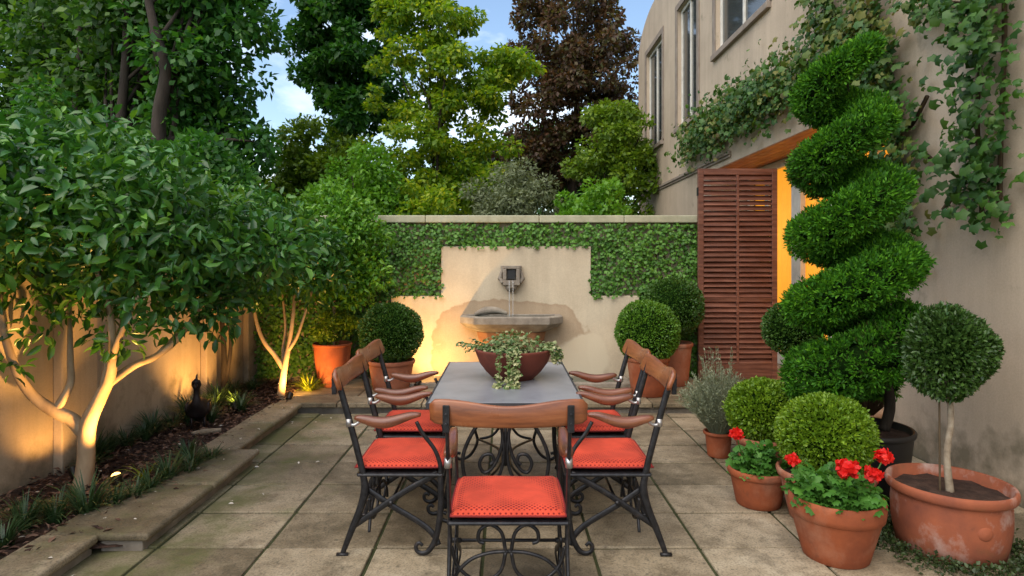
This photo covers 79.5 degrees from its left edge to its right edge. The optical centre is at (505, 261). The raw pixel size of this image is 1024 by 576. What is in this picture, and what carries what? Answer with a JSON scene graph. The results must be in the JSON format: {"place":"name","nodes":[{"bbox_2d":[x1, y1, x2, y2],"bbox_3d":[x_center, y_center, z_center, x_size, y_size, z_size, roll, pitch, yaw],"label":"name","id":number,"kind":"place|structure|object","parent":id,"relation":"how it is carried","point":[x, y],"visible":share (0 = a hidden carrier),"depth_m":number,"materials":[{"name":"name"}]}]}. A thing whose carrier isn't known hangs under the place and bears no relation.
{"place":"outdoors","nodes":[
{"label":"outdoors","id":0,"kind":"place"},
{"bbox_2d":[0,378,310,559],"bbox_3d":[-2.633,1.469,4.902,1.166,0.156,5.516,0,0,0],"label":"bark mulch","id":1,"kind":"object","parent":0,"point":[103,475],"visible":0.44,"depth_m":4.63,"materials":[{"name":"brown wood"}]},
{"bbox_2d":[0,510,44,549],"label":"grass tuft","id":2,"kind":"object","parent":1,"relation":"on","point":[7,536],"visible":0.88,"depth_m":3.23,"materials":[{"name":"green plant"}]},
{"bbox_2d":[0,490,70,530],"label":"grass tuft","id":3,"kind":"object","parent":1,"relation":"on","point":[15,510],"visible":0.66,"depth_m":3.43,"materials":[{"name":"green plant"}]},
{"bbox_2d":[5,483,90,524],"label":"grass tuft","id":4,"kind":"object","parent":1,"relation":"on","point":[57,518],"visible":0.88,"depth_m":3.47,"materials":[{"name":"green plant"}]},
{"bbox_2d":[67,466,75,479],"bbox_3d":[-2.921,1.464,4.168,0.088,0.172,0.067,0,0,34],"label":"garden uplight","id":5,"kind":"object","parent":1,"relation":"on","point":[71,470],"visible":0.53,"depth_m":4.14,"materials":[{"name":"brown metal"}]},
{"bbox_2d":[35,469,144,522],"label":"grass tuft","id":6,"kind":"object","parent":1,"relation":"on","point":[82,506],"visible":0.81,"depth_m":3.59,"materials":[{"name":"green plant"}]},
{"bbox_2d":[64,451,116,469],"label":"grass tuft","id":7,"kind":"object","parent":1,"relation":"on","point":[98,460],"visible":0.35,"depth_m":4.44,"materials":[{"name":"green plant"}]},
{"bbox_2d":[97,430,132,455],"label":"grass tuft","id":8,"kind":"object","parent":1,"relation":"on","point":[113,446],"visible":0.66,"depth_m":4.76,"materials":[{"name":"green plant"}]},
{"bbox_2d":[96,427,136,457],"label":"grass tuft","id":9,"kind":"object","parent":1,"relation":"on","point":[105,442],"visible":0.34,"depth_m":4.63,"materials":[{"name":"green plant"}]},
{"bbox_2d":[110,472,122,487],"bbox_3d":[-2.501,1.442,3.962,0.080,0.175,0.069,0,0,0],"label":"garden uplight","id":10,"kind":"object","parent":1,"relation":"on","point":[118,479],"visible":0.66,"depth_m":3.94,"materials":[{"name":"brown metal"}]},
{"bbox_2d":[87,482,148,505],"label":"grass tuft","id":11,"kind":"object","parent":1,"relation":"on","point":[116,498],"visible":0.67,"depth_m":3.73,"materials":[{"name":"green plant"}]},
{"bbox_2d":[104,423,151,448],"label":"grass tuft","id":12,"kind":"object","parent":1,"relation":"on","point":[125,443],"visible":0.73,"depth_m":4.95,"materials":[{"name":"green plant"}]},
{"bbox_2d":[105,471,160,502],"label":"grass tuft","id":13,"kind":"object","parent":1,"relation":"on","point":[140,490],"visible":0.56,"depth_m":3.86,"materials":[{"name":"green plant"}]},
{"bbox_2d":[120,462,156,480],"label":"grass tuft","id":14,"kind":"object","parent":1,"relation":"on","point":[140,473],"visible":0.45,"depth_m":4.13,"materials":[{"name":"green plant"}]},
{"bbox_2d":[127,420,163,441],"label":"grass tuft","id":15,"kind":"object","parent":1,"relation":"on","point":[143,436],"visible":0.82,"depth_m":5.11,"materials":[{"name":"green plant"}]},
{"bbox_2d":[116,461,179,488],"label":"grass tuft","id":16,"kind":"object","parent":1,"relation":"on","point":[156,479],"visible":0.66,"depth_m":3.99,"materials":[{"name":"green plant"}]},
{"bbox_2d":[124,406,179,435],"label":"grass tuft","id":17,"kind":"object","parent":1,"relation":"on","point":[154,420],"visible":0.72,"depth_m":5.31,"materials":[{"name":"green plant"}]},
{"bbox_2d":[0,93,329,489],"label":"lemon tree","id":18,"kind":"object","parent":1,"relation":"on","point":[75,231],"visible":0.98,"depth_m":3.79,"materials":[{"name":"green plant"}]},
{"bbox_2d":[128,445,204,479],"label":"grass tuft","id":19,"kind":"object","parent":1,"relation":"on","point":[168,470],"visible":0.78,"depth_m":4.16,"materials":[{"name":"green plant"}]},
{"bbox_2d":[148,408,186,429],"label":"grass tuft","id":20,"kind":"object","parent":1,"relation":"on","point":[176,418],"visible":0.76,"depth_m":5.48,"materials":[{"name":"green plant"}]},
{"bbox_2d":[161,433,208,456],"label":"grass tuft","id":21,"kind":"object","parent":1,"relation":"on","point":[189,448],"visible":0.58,"depth_m":4.63,"materials":[{"name":"green plant"}]},
{"bbox_2d":[157,443,219,465],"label":"grass tuft","id":22,"kind":"object","parent":1,"relation":"on","point":[190,458],"visible":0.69,"depth_m":4.41,"materials":[{"name":"green plant"}]},
{"bbox_2d":[164,392,212,412],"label":"grass tuft","id":23,"kind":"object","parent":1,"relation":"on","point":[186,400],"visible":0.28,"depth_m":5.83,"materials":[{"name":"green plant"}]},
{"bbox_2d":[171,453,207,472],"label":"grass tuft","id":24,"kind":"object","parent":1,"relation":"on","point":[191,467],"visible":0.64,"depth_m":4.29,"materials":[{"name":"green plant"}]},
{"bbox_2d":[160,396,220,425],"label":"grass tuft","id":25,"kind":"object","parent":1,"relation":"on","point":[187,417],"visible":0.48,"depth_m":5.64,"materials":[{"name":"green plant"}]},
{"bbox_2d":[184,374,211,432],"bbox_3d":[-2.718,1.240,5.443,0.210,0.516,0.418,0,0,-20],"label":"bird ornament","id":26,"kind":"object","parent":1,"relation":"on","point":[197,406],"visible":0.93,"depth_m":5.35,"materials":[{"name":"black metal"}]},
{"bbox_2d":[191,428,220,436],"bbox_3d":[-2.556,1.455,5.258,0.233,0.063,0.064,0,0,-26],"label":"stone","id":27,"kind":"object","parent":1,"relation":"on","point":[207,431],"visible":0.92,"depth_m":5.24,"materials":[{"name":"grey stone"}]},
{"bbox_2d":[187,393,225,404],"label":"grass tuft","id":28,"kind":"object","parent":1,"relation":"on","point":[203,396],"visible":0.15,"depth_m":6.12,"materials":[{"name":"green plant"}]},
{"bbox_2d":[185,441,232,461],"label":"grass tuft","id":29,"kind":"object","parent":1,"relation":"on","point":[216,452],"visible":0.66,"depth_m":4.57,"materials":[{"name":"green plant"}]},
{"bbox_2d":[203,389,231,407],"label":"grass tuft","id":30,"kind":"object","parent":1,"relation":"on","point":[213,400],"visible":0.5,"depth_m":6.23,"materials":[{"name":"green plant"}]},
{"bbox_2d":[206,401,230,423],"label":"grass tuft","id":31,"kind":"object","parent":1,"relation":"on","point":[210,416],"visible":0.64,"depth_m":5.69,"materials":[{"name":"green plant"}]},
{"bbox_2d":[200,378,241,405],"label":"grass tuft","id":32,"kind":"object","parent":1,"relation":"on","point":[218,391],"visible":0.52,"depth_m":6.37,"materials":[{"name":"green plant"}]},
{"bbox_2d":[220,380,243,396],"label":"grass tuft","id":33,"kind":"object","parent":1,"relation":"on","point":[231,390],"visible":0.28,"depth_m":6.78,"materials":[{"name":"green plant"}]},
{"bbox_2d":[230,402,238,412],"bbox_3d":[-2.657,1.463,6.051,0.094,0.174,0.068,0,0,21],"label":"garden uplight","id":34,"kind":"object","parent":1,"relation":"on","point":[233,405],"visible":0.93,"depth_m":6.02,"materials":[{"name":"brown metal"}]},
{"bbox_2d":[221,388,249,404],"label":"grass tuft","id":35,"kind":"object","parent":1,"relation":"on","point":[239,393],"visible":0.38,"depth_m":6.31,"materials":[{"name":"green plant"}]},
{"bbox_2d":[230,380,250,394],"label":"grass tuft","id":36,"kind":"object","parent":1,"relation":"on","point":[237,386],"visible":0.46,"depth_m":6.96,"materials":[{"name":"green plant"}]},
{"bbox_2d":[171,180,310,404],"bbox_3d":[-2.892,0.325,6.598,1.581,2.452,1.410,0,0,-28],"label":"slender tree","id":37,"kind":"object","parent":1,"relation":"on","point":[225,365],"visible":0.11,"depth_m":6.48,"materials":[{"name":"green plant"}]},
{"bbox_2d":[224,391,258,412],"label":"grass tuft","id":38,"kind":"object","parent":1,"relation":"on","point":[241,402],"visible":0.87,"depth_m":6.11,"materials":[{"name":"green plant"}]},
{"bbox_2d":[240,375,265,391],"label":"grass tuft","id":39,"kind":"object","parent":1,"relation":"on","point":[251,385],"visible":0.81,"depth_m":7.08,"materials":[{"name":"green plant"}]},
{"bbox_2d":[248,376,271,388],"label":"grass tuft","id":40,"kind":"object","parent":1,"relation":"on","point":[261,381],"visible":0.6,"depth_m":7.30,"materials":[{"name":"green plant"}]},
{"bbox_2d":[286,392,293,399],"bbox_3d":[-2.278,1.462,6.497,0.068,0.175,0.097,0,0,0],"label":"garden uplight","id":41,"kind":"object","parent":1,"relation":"on","point":[289,395],"visible":0.89,"depth_m":6.48,"materials":[{"name":"brown metal"}]},
{"bbox_2d":[227,189,356,398],"bbox_3d":[-2.530,0.401,6.610,1.728,2.307,1.521,0,0,-36],"label":"lemon tree","id":42,"kind":"object","parent":1,"relation":"on","point":[320,280],"visible":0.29,"depth_m":6.58,"materials":[{"name":"green plant"}]},
{"bbox_2d":[1,0,653,212],"label":"sky","id":43,"kind":"structure","parent":0,"point":[288,99],"materials":[{"name":"blue"}]},
{"bbox_2d":[61,413,1023,575],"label":"patio","id":44,"kind":"structure","parent":0,"point":[221,536],"depth_m":3.57,"materials":[{"name":"stone"}]},
{"bbox_2d":[0,403,301,575],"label":"wall","id":45,"kind":"structure","parent":44,"relation":"on","point":[151,523],"depth_m":3.57,"materials":[{"name":"grey stone"}]},
{"bbox_2d":[18,407,331,575],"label":"fallen petals","id":46,"kind":"object","parent":44,"relation":"on","point":[177,482],"visible":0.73,"depth_m":4.32,"materials":[{"name":"white plant"}]},
{"bbox_2d":[331,353,451,555],"bbox_3d":[-0.626,1.058,3.500,0.605,0.988,0.650,0,0,0],"label":"garden chair","id":47,"kind":"object","parent":44,"relation":"on","point":[407,458],"visible":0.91,"depth_m":3.27,"materials":[{"name":"red wood"}]},
{"bbox_2d":[355,339,454,502],"bbox_3d":[-0.671,1.058,4.201,0.605,0.988,0.650,0,0,1],"label":"garden chair","id":48,"kind":"object","parent":44,"relation":"on","point":[373,349],"visible":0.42,"depth_m":4.01,"materials":[{"name":"red wood"}]},
{"bbox_2d":[426,362,582,522],"bbox_3d":[0.000,1.177,4.225,0.910,0.745,1.450,0,0,0],"label":"garden table","id":49,"kind":"object","parent":44,"relation":"on","point":[475,381],"visible":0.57,"depth_m":3.85,"materials":[{"name":"grey stone"}]},
{"bbox_2d":[456,328,563,389],"bbox_3d":[0.035,0.640,4.236,0.703,0.358,0.679,0,0,35],"label":"planted bowl","id":50,"kind":"object","parent":49,"relation":"on","point":[512,360],"visible":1,"depth_m":4.10,"materials":[{"name":"ceramic"}]},
{"bbox_2d":[429,399,587,575],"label":"garden chair","id":51,"kind":"object","parent":44,"relation":"on","point":[496,502],"visible":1,"depth_m":2.66,"materials":[{"name":"red fabric"}]},
{"bbox_2d":[552,339,650,502],"bbox_3d":[0.641,1.058,4.201,0.605,0.988,0.650,0,0,-1],"label":"garden chair","id":52,"kind":"object","parent":44,"relation":"on","point":[633,349],"visible":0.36,"depth_m":4.01,"materials":[{"name":"red wood"}]},
{"bbox_2d":[556,353,676,555],"bbox_3d":[0.612,1.058,3.500,0.605,0.988,0.650,0,0,0],"label":"garden chair","id":53,"kind":"object","parent":44,"relation":"on","point":[614,459],"visible":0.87,"depth_m":3.27,"materials":[{"name":"red wood"}]},
{"bbox_2d":[674,346,744,458],"bbox_3d":[1.692,1.108,4.927,0.674,0.885,0.674,0,0,22],"label":"lavender plant","id":54,"kind":"object","parent":44,"relation":"on","point":[709,397],"visible":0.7,"depth_m":4.84,"materials":[{"name":"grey plant"}]},
{"bbox_2d":[725,426,790,511],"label":"potted geranium","id":55,"kind":"object","parent":44,"relation":"on","point":[755,478],"visible":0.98,"depth_m":3.85,"materials":[{"name":"orange ceramic"}]},
{"bbox_2d":[722,375,794,457],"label":"box topiary","id":56,"kind":"object","parent":44,"relation":"on","point":[751,407],"visible":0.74,"depth_m":4.38,"materials":[{"name":"green plant"}]},
{"bbox_2d":[760,301,820,357],"bbox_3d":[2.558,0.947,5.504,0.533,1.206,0.531,0,0,0],"label":"ball standard","id":57,"kind":"object","parent":44,"relation":"on","point":[779,336],"visible":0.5,"depth_m":5.38,"materials":[{"name":"green plant"}]},
{"bbox_2d":[772,391,884,517],"bbox_3d":[1.930,1.167,3.717,0.606,0.765,0.590,0,0,-21],"label":"box topiary","id":58,"kind":"object","parent":44,"relation":"on","point":[817,430],"visible":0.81,"depth_m":3.56,"materials":[{"name":"green plant"}]},
{"bbox_2d":[779,447,894,569],"bbox_3d":[1.741,1.272,3.258,0.516,0.556,0.508,0,0,35],"label":"potted geranium","id":59,"kind":"object","parent":44,"relation":"on","point":[840,514],"visible":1,"depth_m":3.12,"materials":[{"name":"orange ceramic"}]},
{"bbox_2d":[776,28,938,506],"bbox_3d":[2.337,0.007,4.107,1.015,3.086,1.035,0,0,0],"label":"spiral conifer","id":60,"kind":"object","parent":44,"relation":"on","point":[855,307],"visible":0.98,"depth_m":3.90,"materials":[{"name":"green plant"}]},
{"bbox_2d":[875,505,1023,575],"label":"creeping cover","id":61,"kind":"object","parent":44,"relation":"on","point":[919,557],"visible":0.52,"depth_m":3.12,"materials":[{"name":"green plant"}]},
{"bbox_2d":[884,300,1020,568],"bbox_3d":[2.405,0.879,3.340,0.600,1.343,0.600,0,0,-17],"label":"lollipop tree","id":62,"kind":"object","parent":44,"relation":"on","point":[951,354],"visible":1,"depth_m":3.21,"materials":[{"name":"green plant"}]},
{"label":"ground","id":63,"kind":"structure","parent":0,"visible":0},
{"bbox_2d":[0,0,152,129],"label":"dark tree","id":64,"kind":"object","parent":63,"relation":"on","point":[36,45],"visible":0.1,"depth_m":10.69,"materials":[{"name":"green plant"}]},
{"bbox_2d":[0,72,153,204],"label":"dark shrub","id":65,"kind":"object","parent":63,"relation":"on","point":[23,105],"visible":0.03,"depth_m":7.92,"materials":[{"name":"green plant"}]},
{"bbox_2d":[0,0,168,132],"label":"dark tree","id":66,"kind":"object","parent":63,"relation":"on","point":[4,99],"visible":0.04,"depth_m":12.41,"materials":[{"name":"green plant"}]},
{"bbox_2d":[0,231,255,494],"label":"boundary wall","id":67,"kind":"structure","parent":63,"relation":"on","point":[35,441],"depth_m":4.56,"materials":[{"name":"beige paint"}]},
{"bbox_2d":[50,0,245,141],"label":"dark tree","id":68,"kind":"object","parent":63,"relation":"on","point":[124,78],"visible":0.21,"depth_m":9.88,"materials":[{"name":"green plant"}]},
{"bbox_2d":[105,0,292,197],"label":"dark tree","id":69,"kind":"object","parent":63,"relation":"on","point":[177,67],"visible":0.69,"depth_m":9.67,"materials":[{"name":"green plant"}]},
{"bbox_2d":[139,127,268,205],"bbox_3d":[-4.372,-0.130,8.655,2.174,3.567,1.847,0,0,0],"label":"dark shrub","id":70,"kind":"object","parent":63,"relation":"on","point":[216,157],"visible":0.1,"depth_m":8.37,"materials":[{"name":"green plant"}]},
{"bbox_2d":[249,112,375,209],"bbox_3d":[-4.790,-0.927,14.508,3.601,5.161,2.649,0,0,0],"label":"pale tree","id":71,"kind":"object","parent":63,"relation":"on","point":[301,165],"visible":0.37,"depth_m":13.96,"materials":[{"name":"green plant"}]},
{"bbox_2d":[280,0,421,163],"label":"overhanging tree","id":72,"kind":"object","parent":63,"relation":"on","point":[329,69],"visible":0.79,"depth_m":14.46,"materials":[{"name":"green plant"}]},
{"bbox_2d":[293,142,414,214],"bbox_3d":[-2.515,-0.206,10.463,2.098,3.720,1.380,0,0,-19],"label":"green shrub","id":73,"kind":"object","parent":63,"relation":"on","point":[373,180],"visible":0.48,"depth_m":10.25,"materials":[{"name":"green plant"}]},
{"bbox_2d":[372,163,413,211],"bbox_3d":[-4.974,-0.843,20.067,5.231,4.993,3.247,0,0,0],"label":"dark tree","id":74,"kind":"object","parent":63,"relation":"on","point":[394,188],"depth_m":19.39,"materials":[{"name":"green plant"}]},
{"bbox_2d":[382,177,457,215],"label":"golden shrub","id":75,"kind":"object","parent":63,"relation":"on","point":[427,202],"visible":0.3,"depth_m":10.26,"materials":[{"name":"green plant"}]},
{"bbox_2d":[351,0,546,214],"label":"golden tree","id":76,"kind":"object","parent":63,"relation":"on","point":[443,51],"visible":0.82,"depth_m":12.71,"materials":[{"name":"green plant"}]},
{"bbox_2d":[243,215,745,382],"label":"garden wall","id":77,"kind":"structure","parent":63,"relation":"on","point":[555,281],"depth_m":7.65,"materials":[{"name":"beige paint"}]},
{"bbox_2d":[460,266,562,343],"bbox_3d":[0.070,0.750,7.433,1.240,1.400,0.447,0,0,0],"label":"wall fountain","id":78,"kind":"object","parent":77,"relation":"attached to","point":[484,322],"depth_m":7.39,"materials":[{"name":"grey stone"}]},
{"bbox_2d":[253,221,770,379],"bbox_3d":[0.104,0.485,7.670,6.485,1.984,0.246,0,0,0],"label":"wall ivy","id":79,"kind":"object","parent":77,"relation":"attached to","point":[295,360],"depth_m":7.65,"materials":[{"name":"green plant"}]},
{"bbox_2d":[298,407,697,413],"bbox_3d":[0.460,1.580,7.180,5.620,0.160,1.640,0,0,0],"label":"step","id":80,"kind":"object","parent":63,"relation":"on","point":[336,410],"depth_m":6.36,"materials":[{"name":"grey stone"}]},
{"bbox_2d":[277,378,748,407],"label":"terrace","id":81,"kind":"structure","parent":80,"relation":"on","point":[355,393],"depth_m":6.43,"materials":[{"name":"beige stone"}]},
{"bbox_2d":[286,373,328,391],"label":"grass tuft","id":82,"kind":"object","parent":81,"relation":"on","point":[307,385],"visible":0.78,"depth_m":6.91,"materials":[{"name":"yellow plant"}]},
{"bbox_2d":[295,174,399,387],"bbox_3d":[-1.955,0.196,7.214,1.470,2.507,0.889,0,0,0],"label":"potted citrus","id":83,"kind":"object","parent":81,"relation":"on","point":[350,217],"visible":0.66,"depth_m":7.09,"materials":[{"name":"green plant"}]},
{"bbox_2d":[355,301,423,389],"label":"box topiary","id":84,"kind":"object","parent":81,"relation":"on","point":[396,328],"visible":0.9,"depth_m":6.79,"materials":[{"name":"green plant"}]},
{"bbox_2d":[409,374,630,387],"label":"fountain pool","id":85,"kind":"structure","parent":81,"relation":"on","point":[429,382],"depth_m":7.06,"materials":[{"name":"grey stone"}]},
{"bbox_2d":[614,298,681,397],"bbox_3d":[1.542,0.923,6.723,0.743,1.055,0.751,0,0,20],"label":"box topiary","id":86,"kind":"object","parent":81,"relation":"on","point":[653,327],"visible":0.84,"depth_m":6.53,"materials":[{"name":"green plant"}]},
{"bbox_2d":[642,275,705,386],"bbox_3d":[1.974,0.805,7.261,0.763,1.290,0.752,0,0,3],"label":"box topiary","id":87,"kind":"object","parent":81,"relation":"on","point":[680,297],"visible":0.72,"depth_m":7.08,"materials":[{"name":"green plant"}]},
{"bbox_2d":[458,155,564,215],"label":"grey shrub","id":88,"kind":"object","parent":63,"relation":"on","point":[514,196],"visible":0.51,"depth_m":10.45,"materials":[{"name":"green plant"}]},
{"bbox_2d":[452,117,612,214],"bbox_3d":[0.836,-1.513,19.456,5.994,6.333,3.079,0,0,0],"label":"dark tree","id":89,"kind":"object","parent":63,"relation":"on","point":[513,159],"visible":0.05,"depth_m":18.82,"materials":[{"name":"green plant"}]},
{"bbox_2d":[487,0,641,210],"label":"copper tree","id":90,"kind":"object","parent":63,"relation":"on","point":[575,58],"visible":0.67,"depth_m":16.47,"materials":[{"name":"brown plant"}]},
{"bbox_2d":[536,180,637,213],"bbox_3d":[-5.112,-0.903,26.958,36.353,6.807,8.704,0,0,0],"label":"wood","id":91,"kind":"object","parent":63,"relation":"on","point":[539,211],"depth_m":24.29,"materials":[{"name":"green plant"}]},
{"bbox_2d":[553,175,632,215],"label":"bright shrub","id":92,"kind":"object","parent":63,"relation":"on","point":[593,200],"visible":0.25,"depth_m":9.58,"materials":[{"name":"green plant"}]},
{"bbox_2d":[558,97,661,214],"bbox_3d":[2.416,-0.985,13.547,2.494,5.277,1.773,0,0,0],"label":"olive tree","id":93,"kind":"object","parent":63,"relation":"on","point":[629,164],"visible":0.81,"depth_m":13.18,"materials":[{"name":"green plant"}]},
{"bbox_2d":[638,0,1023,507],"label":"house","id":94,"kind":"structure","parent":63,"relation":"on","point":[688,47],"depth_m":7.48,"materials":[{"name":"paint"}]},
{"bbox_2d":[645,25,663,150],"bbox_3d":[3.330,-3.690,13.680,0.180,2.460,1.700,0,0,0],"label":"window","id":95,"kind":"structure","parent":94,"relation":"in","point":[656,59],"depth_m":13.73,"materials":[{"name":"clear glass"}]},
{"bbox_2d":[673,0,699,133],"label":"window","id":96,"kind":"structure","parent":94,"relation":"in","point":[690,14],"depth_m":11.40,"materials":[{"name":"clear glass"}]},
{"bbox_2d":[710,0,770,61],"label":"window","id":97,"kind":"structure","parent":94,"relation":"in","point":[736,16],"depth_m":9.07,"materials":[{"name":"clear glass"}]},
{"bbox_2d":[747,146,888,364],"bbox_3d":[3.970,0.008,7.600,0.191,2.885,4.580,0,0,0],"label":"glazed door","id":98,"kind":"structure","parent":94,"relation":"in","point":[790,202],"depth_m":8.85,"materials":[{"name":"glass"}]},
{"bbox_2d":[664,0,1023,415],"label":"climbing vine","id":99,"kind":"object","parent":94,"relation":"attached to","point":[721,119],"visible":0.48,"depth_m":4.69,"materials":[{"name":"green plant"}]}
]}

